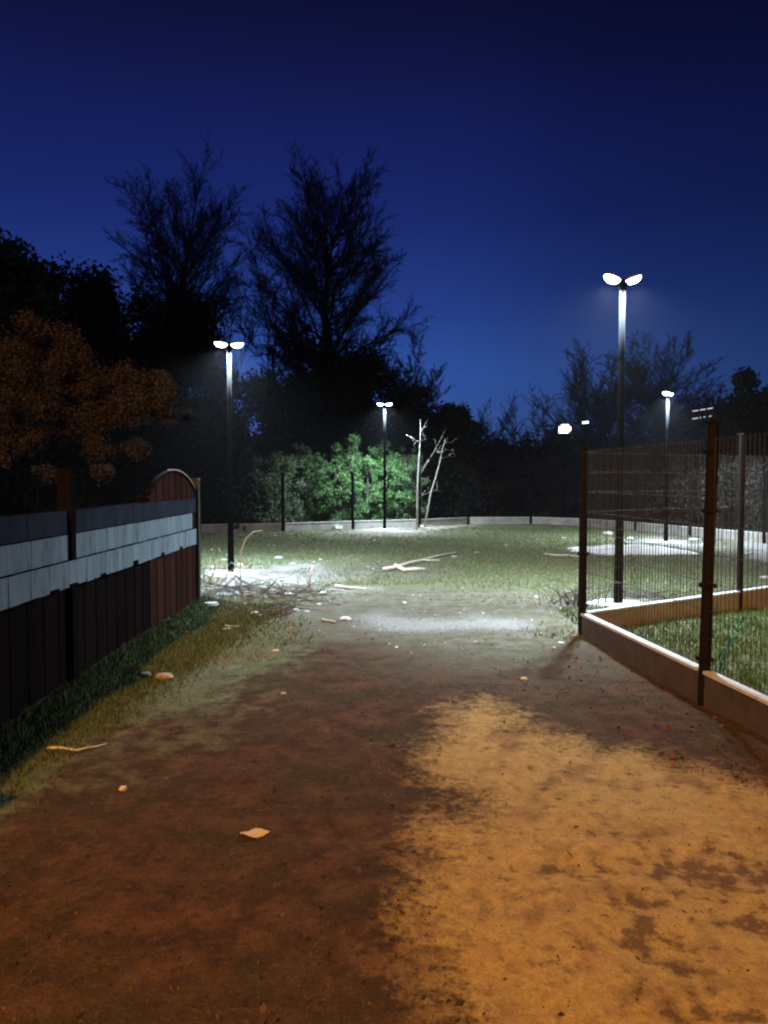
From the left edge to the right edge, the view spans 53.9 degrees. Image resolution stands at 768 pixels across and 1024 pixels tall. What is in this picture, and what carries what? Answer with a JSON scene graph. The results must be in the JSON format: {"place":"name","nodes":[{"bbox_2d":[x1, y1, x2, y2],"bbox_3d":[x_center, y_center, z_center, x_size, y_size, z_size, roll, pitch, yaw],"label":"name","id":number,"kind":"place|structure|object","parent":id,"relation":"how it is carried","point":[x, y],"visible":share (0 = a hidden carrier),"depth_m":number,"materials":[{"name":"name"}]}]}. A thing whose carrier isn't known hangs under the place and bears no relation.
{"place":"outdoors","nodes":[
{"label":"outdoors","id":0,"kind":"place"},
{"bbox_2d":[0,594,296,827],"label":"verge grass","id":1,"kind":"structure","parent":0,"point":[76,689],"depth_m":5.75,"materials":[{"name":"green plant"}]},
{"bbox_2d":[0,507,767,1023],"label":"ground","id":2,"kind":"structure","parent":0,"point":[524,871],"depth_m":3.45,"materials":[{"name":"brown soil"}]},
{"bbox_2d":[0,227,89,515],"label":"evergreen tree","id":3,"kind":"object","parent":2,"relation":"on","point":[15,282],"visible":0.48,"depth_m":19.72,"materials":[{"name":"black plant"}]},
{"bbox_2d":[0,243,115,515],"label":"evergreen tree","id":4,"kind":"object","parent":2,"relation":"on","point":[91,493],"visible":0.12,"depth_m":21.44,"materials":[{"name":"black plant"}]},
{"bbox_2d":[47,743,106,751],"bbox_3d":[-1.809,1.390,4.463,0.332,0.044,0.069,-1,3,-26],"label":"stick","id":5,"kind":"object","parent":2,"relation":"on","point":[61,747],"visible":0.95,"depth_m":4.43,"materials":[{"name":"brown wood"}]},
{"bbox_2d":[0,307,198,511],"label":"tree","id":6,"kind":"object","parent":2,"relation":"on","point":[61,364],"visible":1,"depth_m":8.23,"materials":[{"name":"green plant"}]},
{"bbox_2d":[42,251,156,506],"bbox_3d":[-10.316,-4.097,25.631,4.942,9.429,5.442,2,3,43],"label":"evergreen tree","id":7,"kind":"object","parent":2,"relation":"on","point":[90,296],"visible":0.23,"depth_m":25.20,"materials":[{"name":"black plant"}]},
{"bbox_2d":[0,469,200,726],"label":"board fence","id":8,"kind":"object","parent":2,"relation":"on","point":[81,589],"visible":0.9,"depth_m":5.90,"materials":[{"name":"brown wood"}]},
{"bbox_2d":[119,786,126,791],"bbox_3d":[-1.366,1.449,3.954,0.042,0.033,0.042,2,3,35],"label":"stone","id":9,"kind":"object","parent":2,"relation":"on","point":[122,788],"visible":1,"depth_m":3.94,"materials":[{"name":"beige stone"}]},
{"bbox_2d":[88,281,196,499],"bbox_3d":[-9.262,-4.038,27.928,5.019,9.064,5.531,0,2,0],"label":"evergreen tree","id":10,"kind":"object","parent":2,"relation":"on","point":[136,348],"visible":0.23,"depth_m":26.89,"materials":[{"name":"black plant"}]},
{"bbox_2d":[139,671,151,677],"bbox_3d":[-1.914,1.311,6.074,0.099,0.054,0.070,0,2,0],"label":"broken brick","id":11,"kind":"object","parent":2,"relation":"on","point":[147,673],"visible":0.66,"depth_m":6.05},
{"bbox_2d":[154,672,173,680],"bbox_3d":[-1.759,1.322,6.051,0.156,0.074,0.112,0,2,0],"label":"broken brick","id":12,"kind":"object","parent":2,"relation":"on","point":[165,675],"visible":0.75,"depth_m":6.02,"materials":[{"name":"orange brick"}]},
{"bbox_2d":[102,130,257,334],"bbox_3d":[-9.123,-8.281,33.628,7.179,17.056,7.818,0,2,0],"label":"bare tree","id":13,"kind":"object","parent":2,"relation":"on","point":[171,253],"visible":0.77,"depth_m":32.63,"materials":[{"name":"black plant"}]},
{"bbox_2d":[143,276,240,479],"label":"evergreen tree","id":14,"kind":"object","parent":2,"relation":"on","point":[193,341],"visible":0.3,"depth_m":28.31,"materials":[{"name":"black plant"}]},
{"bbox_2d":[146,386,266,531],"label":"evergreen tree","id":15,"kind":"object","parent":2,"relation":"on","point":[193,450],"visible":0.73,"depth_m":23.27,"materials":[{"name":"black plant"}]},
{"bbox_2d":[205,602,218,606],"bbox_3d":[-2.099,1.131,9.220,0.179,0.075,0.186,-2,3,-41],"label":"stone","id":16,"kind":"object","parent":2,"relation":"on","point":[212,604],"visible":0.69,"depth_m":9.16,"materials":[{"name":"grey stone"}]},
{"bbox_2d":[201,548,252,584],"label":"dry stalks","id":17,"kind":"object","parent":2,"relation":"on","point":[209,577],"visible":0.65,"depth_m":11.46,"materials":[{"name":"beige plant"}]},
{"bbox_2d":[205,340,258,576],"bbox_3d":[-2.587,-0.876,12.782,0.902,3.995,0.783,-1,3,-14],"label":"street lamp","id":18,"kind":"object","parent":2,"relation":"on","point":[229,348],"visible":0.89,"depth_m":12.74,"materials":[{"name":"black metal"}]},
{"bbox_2d":[230,530,262,594],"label":"bent stem","id":19,"kind":"object","parent":2,"relation":"on","point":[241,591],"visible":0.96,"depth_m":10.49,"materials":[{"name":"brown wood"}]},
{"bbox_2d":[204,265,292,428],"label":"bare tree","id":20,"kind":"object","parent":2,"relation":"on","point":[239,328],"visible":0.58,"depth_m":29.44,"materials":[{"name":"black plant"}]},
{"bbox_2d":[240,828,269,837],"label":"fallen leaf","id":21,"kind":"object","parent":2,"relation":"on","point":[256,832],"visible":1,"depth_m":3.38,"materials":[{"name":"plant"}]},
{"bbox_2d":[201,567,314,600],"bbox_3d":[-1.963,0.998,10.865,2.019,0.313,2.014,2,3,44],"label":"brushwood pile","id":22,"kind":"object","parent":2,"relation":"on","point":[220,589],"visible":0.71,"depth_m":10.88,"materials":[{"name":"brown wood"}]},
{"bbox_2d":[246,452,276,522],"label":"ivy bush","id":23,"kind":"object","parent":2,"relation":"on","point":[268,486],"visible":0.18,"depth_m":25.32,"materials":[{"name":"green plant"}]},
{"bbox_2d":[213,591,327,616],"bbox_3d":[-1.522,1.154,9.146,1.797,0.134,1.928,0,2,0],"label":"brushwood pile","id":24,"kind":"object","parent":2,"relation":"on","point":[283,608],"visible":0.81,"depth_m":9.29,"materials":[{"name":"brown wood"}]},
{"bbox_2d":[214,363,334,519],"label":"evergreen tree","id":25,"kind":"object","parent":2,"relation":"on","point":[259,395],"visible":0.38,"depth_m":29.27,"materials":[{"name":"black plant"}]},
{"bbox_2d":[214,212,335,381],"bbox_3d":[-4.790,-6.255,32.753,4.677,13.121,3.599,-2,3,-41],"label":"bare tree","id":26,"kind":"object","parent":2,"relation":"on","point":[270,349],"visible":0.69,"depth_m":32.62,"materials":[{"name":"black plant"}]},
{"bbox_2d":[256,449,305,522],"bbox_3d":[-3.530,-0.787,25.761,1.882,2.765,2.037,0,2,0],"label":"ivy bush","id":27,"kind":"object","parent":2,"relation":"on","point":[281,462],"visible":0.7,"depth_m":25.52,"materials":[{"name":"green plant"}]},
{"bbox_2d":[201,571,368,604],"bbox_3d":[-1.297,1.048,10.364,2.015,0.234,1.734,1,3,27],"label":"brushwood pile","id":28,"kind":"object","parent":2,"relation":"on","point":[296,592],"visible":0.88,"depth_m":10.37,"materials":[{"name":"brown wood"}]},
{"bbox_2d":[284,442,321,522],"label":"ivy bush","id":29,"kind":"object","parent":2,"relation":"on","point":[304,458],"visible":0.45,"depth_m":26.36,"materials":[{"name":"green plant"}]},
{"bbox_2d":[307,565,313,588],"bbox_3d":[-1.074,0.979,11.051,0.106,0.396,0.047,0,2,-6],"label":"stake","id":30,"kind":"object","parent":2,"relation":"on","point":[310,575],"visible":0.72,"depth_m":11.03,"materials":[{"name":"brown wood"}]},
{"bbox_2d":[299,451,332,521],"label":"ivy bush","id":31,"kind":"object","parent":2,"relation":"on","point":[318,467],"visible":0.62,"depth_m":26.36,"materials":[{"name":"green plant"}]},
{"bbox_2d":[249,321,390,519],"bbox_3d":[-2.828,-3.802,31.767,6.654,8.282,6.453,0,2,0],"label":"evergreen tree","id":32,"kind":"object","parent":2,"relation":"on","point":[324,371],"visible":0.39,"depth_m":30.31,"materials":[{"name":"black plant"}]},
{"bbox_2d":[321,618,334,621],"bbox_3d":[-0.624,1.214,8.443,0.164,0.040,0.046,1,3,17],"label":"stick","id":33,"kind":"object","parent":2,"relation":"on","point":[324,620],"visible":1,"depth_m":8.43,"materials":[{"name":"brown wood"}]},
{"bbox_2d":[229,140,434,405],"bbox_3d":[-2.317,-8.547,35.675,9.645,17.478,9.394,0,2,0],"label":"bare tree","id":34,"kind":"object","parent":2,"relation":"on","point":[345,258],"visible":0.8,"depth_m":34.40,"materials":[{"name":"black plant"}]},
{"bbox_2d":[312,458,356,520],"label":"ivy bush","id":35,"kind":"object","parent":2,"relation":"on","point":[336,490],"visible":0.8,"depth_m":25.73,"materials":[{"name":"green plant"}]},
{"bbox_2d":[332,525,342,529],"bbox_3d":[-1.496,0.530,24.214,0.325,0.217,0.317,-1,3,-27],"label":"stone","id":36,"kind":"object","parent":2,"relation":"on","point":[336,527],"visible":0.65,"depth_m":24.11,"materials":[{"name":"grey stone"}]},
{"bbox_2d":[339,616,350,620],"bbox_3d":[-0.448,1.224,8.660,0.125,0.047,0.156,-2,3,-33],"label":"rubble piece","id":37,"kind":"object","parent":2,"relation":"on","point":[346,618],"visible":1,"depth_m":8.62,"materials":[{"name":"white stone"}]},
{"bbox_2d":[328,432,368,520],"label":"ivy bush","id":38,"kind":"object","parent":2,"relation":"on","point":[353,440],"visible":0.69,"depth_m":26.12,"materials":[{"name":"green plant"}]},
{"bbox_2d":[334,584,364,589],"bbox_3d":[-0.533,1.118,11.109,0.562,0.064,0.145,2,3,38],"label":"stick","id":39,"kind":"object","parent":2,"relation":"on","point":[345,587],"visible":0.98,"depth_m":11.04,"materials":[{"name":"brown wood"}]},
{"bbox_2d":[348,455,386,519],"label":"ivy bush","id":40,"kind":"object","parent":2,"relation":"on","point":[373,494],"visible":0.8,"depth_m":25.75,"materials":[{"name":"green plant"}]},
{"bbox_2d":[309,341,427,518],"bbox_3d":[-0.911,-3.587,32.535,5.872,7.828,5.508,2,3,42],"label":"evergreen tree","id":41,"kind":"object","parent":2,"relation":"on","point":[379,381],"visible":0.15,"depth_m":31.39,"materials":[{"name":"black plant"}]},
{"bbox_2d":[362,440,403,519],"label":"ivy bush","id":42,"kind":"object","parent":2,"relation":"on","point":[392,456],"visible":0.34,"depth_m":26.59,"materials":[{"name":"green plant"}]},
{"bbox_2d":[0,620,767,1023],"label":"soil crumbs","id":43,"kind":"object","parent":2,"relation":"on","point":[264,1006],"visible":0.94,"depth_m":2.90,"materials":[{"name":"brown soil"}]},
{"bbox_2d":[372,402,396,529],"bbox_3d":[0.010,-1.423,24.141,0.818,4.137,0.700,0,2,0],"label":"street lamp","id":44,"kind":"object","parent":2,"relation":"on","point":[384,462],"visible":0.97,"depth_m":24.11,"materials":[{"name":"black metal"}]},
{"bbox_2d":[377,458,416,519],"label":"ivy bush","id":45,"kind":"object","parent":2,"relation":"on","point":[400,495],"visible":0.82,"depth_m":26.17,"materials":[{"name":"green plant"}]},
{"bbox_2d":[225,565,576,654],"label":"pale chips","id":46,"kind":"object","parent":2,"relation":"on","point":[431,616],"visible":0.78,"depth_m":8.57,"materials":[{"name":"grey stone"}]},
{"bbox_2d":[360,381,442,518],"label":"evergreen tree","id":47,"kind":"object","parent":2,"relation":"on","point":[405,413],"visible":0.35,"depth_m":30.01,"materials":[{"name":"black plant"}]},
{"bbox_2d":[386,446,430,519],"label":"ivy bush","id":48,"kind":"object","parent":2,"relation":"on","point":[408,463],"visible":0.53,"depth_m":26.96,"materials":[{"name":"green plant"}]},
{"bbox_2d":[393,563,425,571],"bbox_3d":[0.455,0.979,13.354,0.439,0.098,0.596,-1,3,-16],"label":"stick","id":49,"kind":"object","parent":2,"relation":"on","point":[399,567],"visible":0.97,"depth_m":13.11,"materials":[{"name":"brown wood"}]},
{"bbox_2d":[360,326,466,459],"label":"bare tree","id":50,"kind":"object","parent":2,"relation":"on","point":[432,384],"visible":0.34,"depth_m":32.25,"materials":[{"name":"black plant"}]},
{"bbox_2d":[382,552,455,570],"bbox_3d":[0.891,0.925,14.606,0.398,0.079,3.611,1,3,24],"label":"stick","id":51,"kind":"object","parent":2,"relation":"on","point":[403,564],"visible":0.98,"depth_m":14.32,"materials":[{"name":"brown wood"}]},
{"bbox_2d":[407,419,445,528],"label":"birch sapling","id":52,"kind":"object","parent":2,"relation":"on","point":[418,475],"visible":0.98,"depth_m":24.16,"materials":[{"name":"white plant"}]},
{"bbox_2d":[105,471,767,543],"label":"fence","id":53,"kind":"object","parent":2,"relation":"on","point":[328,525],"visible":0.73,"depth_m":24.22,"materials":[{"name":"black metal"}]},
{"bbox_2d":[393,523,480,530],"bbox_3d":[1.695,0.499,24.122,2.708,0.136,2.484,-1,3,-15],"label":"stick","id":54,"kind":"object","parent":2,"relation":"on","point":[443,527],"visible":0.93,"depth_m":24.18,"materials":[{"name":"brown wood"}]},
{"bbox_2d":[423,439,455,527],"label":"birch sapling","id":55,"kind":"object","parent":2,"relation":"on","point":[431,491],"visible":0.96,"depth_m":23.98,"materials":[{"name":"white plant"}]},
{"bbox_2d":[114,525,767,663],"bbox_3d":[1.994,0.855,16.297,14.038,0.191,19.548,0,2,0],"label":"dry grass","id":56,"kind":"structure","parent":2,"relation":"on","point":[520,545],"depth_m":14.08,"materials":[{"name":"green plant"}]},
{"bbox_2d":[417,400,483,518],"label":"evergreen tree","id":57,"kind":"object","parent":2,"relation":"on","point":[459,424],"visible":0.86,"depth_m":29.30,"materials":[{"name":"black plant"}]},
{"bbox_2d":[477,397,492,452],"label":"bare tree","id":58,"kind":"object","parent":2,"relation":"on","point":[485,409],"visible":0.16,"depth_m":43.75,"materials":[{"name":"black plant"}]},
{"bbox_2d":[461,421,520,509],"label":"evergreen tree","id":59,"kind":"object","parent":2,"relation":"on","point":[503,442],"visible":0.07,"depth_m":41.22,"materials":[{"name":"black plant"}]},
{"bbox_2d":[477,392,523,445],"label":"bare tree","id":60,"kind":"object","parent":2,"relation":"on","point":[505,417],"visible":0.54,"depth_m":43.57,"materials":[{"name":"black plant"}]},
{"bbox_2d":[489,434,531,462],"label":"evergreen tree","id":61,"kind":"object","parent":2,"relation":"on","point":[507,442],"depth_m":43.27,"materials":[{"name":"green plant"}]},
{"bbox_2d":[479,455,544,518],"bbox_3d":[5.133,-0.987,31.185,3.137,2.707,2.977,2,3,38],"label":"hedge bush","id":62,"kind":"object","parent":2,"relation":"on","point":[516,480],"visible":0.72,"depth_m":30.71,"materials":[{"name":"green plant"}]},
{"bbox_2d":[497,401,529,443],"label":"bare tree","id":63,"kind":"object","parent":2,"relation":"on","point":[512,429],"visible":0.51,"depth_m":43.87,"materials":[{"name":"black plant"}]},
{"bbox_2d":[484,426,571,511],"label":"evergreen tree","id":64,"kind":"object","parent":2,"relation":"on","point":[537,453],"visible":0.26,"depth_m":37.38,"materials":[{"name":"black plant"}]},
{"bbox_2d":[518,387,551,445],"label":"bare tree","id":65,"kind":"object","parent":2,"relation":"on","point":[543,417],"visible":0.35,"depth_m":43.53,"materials":[{"name":"black plant"}]},
{"bbox_2d":[514,421,577,500],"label":"evergreen tree","id":66,"kind":"object","parent":2,"relation":"on","point":[546,438],"visible":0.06,"depth_m":40.39,"materials":[{"name":"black plant"}]},
{"bbox_2d":[516,448,578,517],"bbox_3d":[6.651,-1.059,30.008,2.918,2.958,2.574,2,3,38],"label":"hedge bush","id":67,"kind":"object","parent":2,"relation":"on","point":[550,477],"visible":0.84,"depth_m":29.70,"materials":[{"name":"green plant"}]},
{"bbox_2d":[543,553,578,556],"bbox_3d":[3.735,0.915,15.993,0.830,0.066,0.113,2,3,42],"label":"stick","id":68,"kind":"object","parent":2,"relation":"on","point":[547,554],"visible":0.91,"depth_m":15.97,"materials":[{"name":"brown wood"}]},
{"bbox_2d":[544,410,579,445],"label":"bare tree","id":69,"kind":"object","parent":2,"relation":"on","point":[562,420],"visible":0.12,"depth_m":43.21,"materials":[{"name":"black plant"}]},
{"bbox_2d":[558,424,570,517],"bbox_3d":[6.906,-1.496,28.963,0.470,3.737,0.141,0,2,0],"label":"floodlight","id":70,"kind":"object","parent":2,"relation":"on","point":[564,429],"visible":0.98,"depth_m":28.89,"materials":[{"name":"black metal"}]},
{"bbox_2d":[534,578,617,606],"bbox_3d":[2.262,1.023,9.569,0.924,0.306,1.190,-2,3,-42],"label":"brushwood pile","id":71,"kind":"object","parent":2,"relation":"on","point":[574,595],"visible":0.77,"depth_m":9.50,"materials":[{"name":"brown wood"}]},
{"bbox_2d":[551,456,611,518],"bbox_3d":[7.966,-0.937,30.075,2.259,2.728,2.908,2,3,39],"label":"hedge bush","id":72,"kind":"object","parent":2,"relation":"on","point":[576,478],"visible":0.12,"depth_m":29.68,"materials":[{"name":"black plant"}]},
{"bbox_2d":[581,420,588,445],"bbox_3d":[7.692,-1.569,28.959,0.272,3.884,0.140,0,2,0],"label":"floodlight","id":73,"kind":"object","parent":2,"relation":"on","point":[585,422],"visible":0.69,"depth_m":28.85,"materials":[{"name":"black metal"}]},
{"bbox_2d":[566,430,641,511],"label":"tree","id":74,"kind":"object","parent":2,"relation":"on","point":[594,457],"visible":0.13,"depth_m":37.17,"materials":[{"name":"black plant"}]},
{"bbox_2d":[517,338,709,490],"bbox_3d":[11.314,-4.302,38.022,7.533,8.756,8.316,-1,3,-27],"label":"bare tree","id":75,"kind":"object","parent":2,"relation":"on","point":[603,412],"visible":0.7,"depth_m":37.01,"materials":[{"name":"black plant"}]},
{"bbox_2d":[587,273,642,607],"bbox_3d":[2.939,-0.857,9.472,0.722,4.206,0.706,0,2,-6],"label":"street lamp","id":76,"kind":"object","parent":2,"relation":"on","point":[611,278],"visible":0.84,"depth_m":9.41,"materials":[{"name":"black metal"}]},
{"bbox_2d":[589,459,648,521],"bbox_3d":[8.429,-0.693,27.012,2.260,2.505,2.360,0,2,0],"label":"hedge bush","id":77,"kind":"object","parent":2,"relation":"on","point":[605,482],"visible":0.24,"depth_m":26.72,"materials":[{"name":"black plant"}]},
{"bbox_2d":[485,630,767,793],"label":"fallen leaves","id":78,"kind":"object","parent":2,"relation":"on","point":[670,728],"visible":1,"depth_m":4.87,"materials":[{"name":"brown plant"}]},
{"bbox_2d":[566,544,696,554],"bbox_3d":[5.428,0.808,16.659,3.057,0.202,1.712,1,3,22],"label":"sand pile","id":79,"kind":"object","parent":2,"relation":"on","point":[647,549],"visible":0.56,"depth_m":16.24,"materials":[{"name":"beige sand"}]},
{"bbox_2d":[587,581,698,601],"bbox_3d":[3.630,1.086,10.168,1.521,0.152,1.491,0,2,0],"label":"brushwood pile","id":80,"kind":"object","parent":2,"relation":"on","point":[655,595],"visible":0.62,"depth_m":10.17,"materials":[{"name":"brown wood"}]},
{"bbox_2d":[623,460,673,523],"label":"hedge bush","id":81,"kind":"object","parent":2,"relation":"on","point":[646,485],"visible":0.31,"depth_m":24.78,"materials":[{"name":"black plant"}]},
{"bbox_2d":[558,603,767,695],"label":"plot grass","id":82,"kind":"structure","parent":2,"relation":"on","point":[721,650],"depth_m":7.39,"materials":[{"name":"green plant"}]},
{"bbox_2d":[597,328,732,467],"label":"bare tree","id":83,"kind":"object","parent":2,"relation":"on","point":[656,402],"visible":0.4,"depth_m":39.14,"materials":[{"name":"black plant"}]},
{"bbox_2d":[647,391,686,542],"bbox_3d":[7.282,-1.113,19.404,0.987,3.942,0.860,2,3,38],"label":"street lamp","id":84,"kind":"object","parent":2,"relation":"on","point":[668,394],"visible":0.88,"depth_m":19.37,"materials":[{"name":"black metal"}]},
{"bbox_2d":[577,420,767,738],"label":"fence","id":85,"kind":"object","parent":2,"relation":"on","point":[701,683],"visible":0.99,"depth_m":5.61,"materials":[{"name":"metal"}]},
{"bbox_2d":[645,454,699,524],"bbox_3d":[9.162,-0.572,23.490,2.073,2.536,2.060,0,2,0],"label":"hedge bush","id":86,"kind":"object","parent":2,"relation":"on","point":[673,488],"visible":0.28,"depth_m":23.34,"materials":[{"name":"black plant"}]},
{"bbox_2d":[587,433,767,627],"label":"fence","id":87,"kind":"object","parent":2,"relation":"on","point":[719,599],"visible":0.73,"depth_m":8.69,"materials":[{"name":"metal"}]},
{"bbox_2d":[647,392,729,520],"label":"evergreen tree","id":88,"kind":"object","parent":2,"relation":"on","point":[692,432],"visible":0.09,"depth_m":29.86,"materials":[{"name":"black plant"}]},
{"bbox_2d":[670,465,733,529],"bbox_3d":[9.325,-0.308,22.052,1.856,2.112,1.555,-1,3,-15],"label":"hedge bush","id":89,"kind":"object","parent":2,"relation":"on","point":[700,517],"visible":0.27,"depth_m":21.86,"materials":[{"name":"green plant"}]},
{"bbox_2d":[692,407,713,458],"bbox_3d":[10.929,-1.554,25.985,0.751,4.104,0.145,0,2,0],"label":"bar light","id":90,"kind":"object","parent":2,"relation":"on","point":[702,411],"visible":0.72,"depth_m":25.90,"materials":[{"name":"black metal"}]},
{"bbox_2d":[693,366,767,524],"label":"evergreen tree","id":91,"kind":"object","parent":2,"relation":"on","point":[743,411],"visible":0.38,"depth_m":23.59,"materials":[{"name":"green plant"}]},
{"bbox_2d":[699,456,762,531],"bbox_3d":[9.633,-0.379,21.071,1.819,2.362,1.826,0,2,0],"label":"hedge bush","id":92,"kind":"object","parent":2,"relation":"on","point":[725,506],"visible":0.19,"depth_m":20.69,"materials":[{"name":"green plant"}]},
{"bbox_2d":[737,455,767,531],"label":"hedge bush","id":93,"kind":"object","parent":2,"relation":"on","point":[755,490],"visible":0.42,"depth_m":19.76,"materials":[{"name":"green plant"}]},
{"bbox_2d":[0,0,767,454],"label":"sky","id":94,"kind":"structure","parent":0,"point":[535,151],"materials":[{"name":"blue"}]},
{"bbox_2d":[142,524,767,644],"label":"grass","id":95,"kind":"structure","parent":0,"point":[416,549],"depth_m":14.61,"materials":[{"name":"green plant"}]}
]}

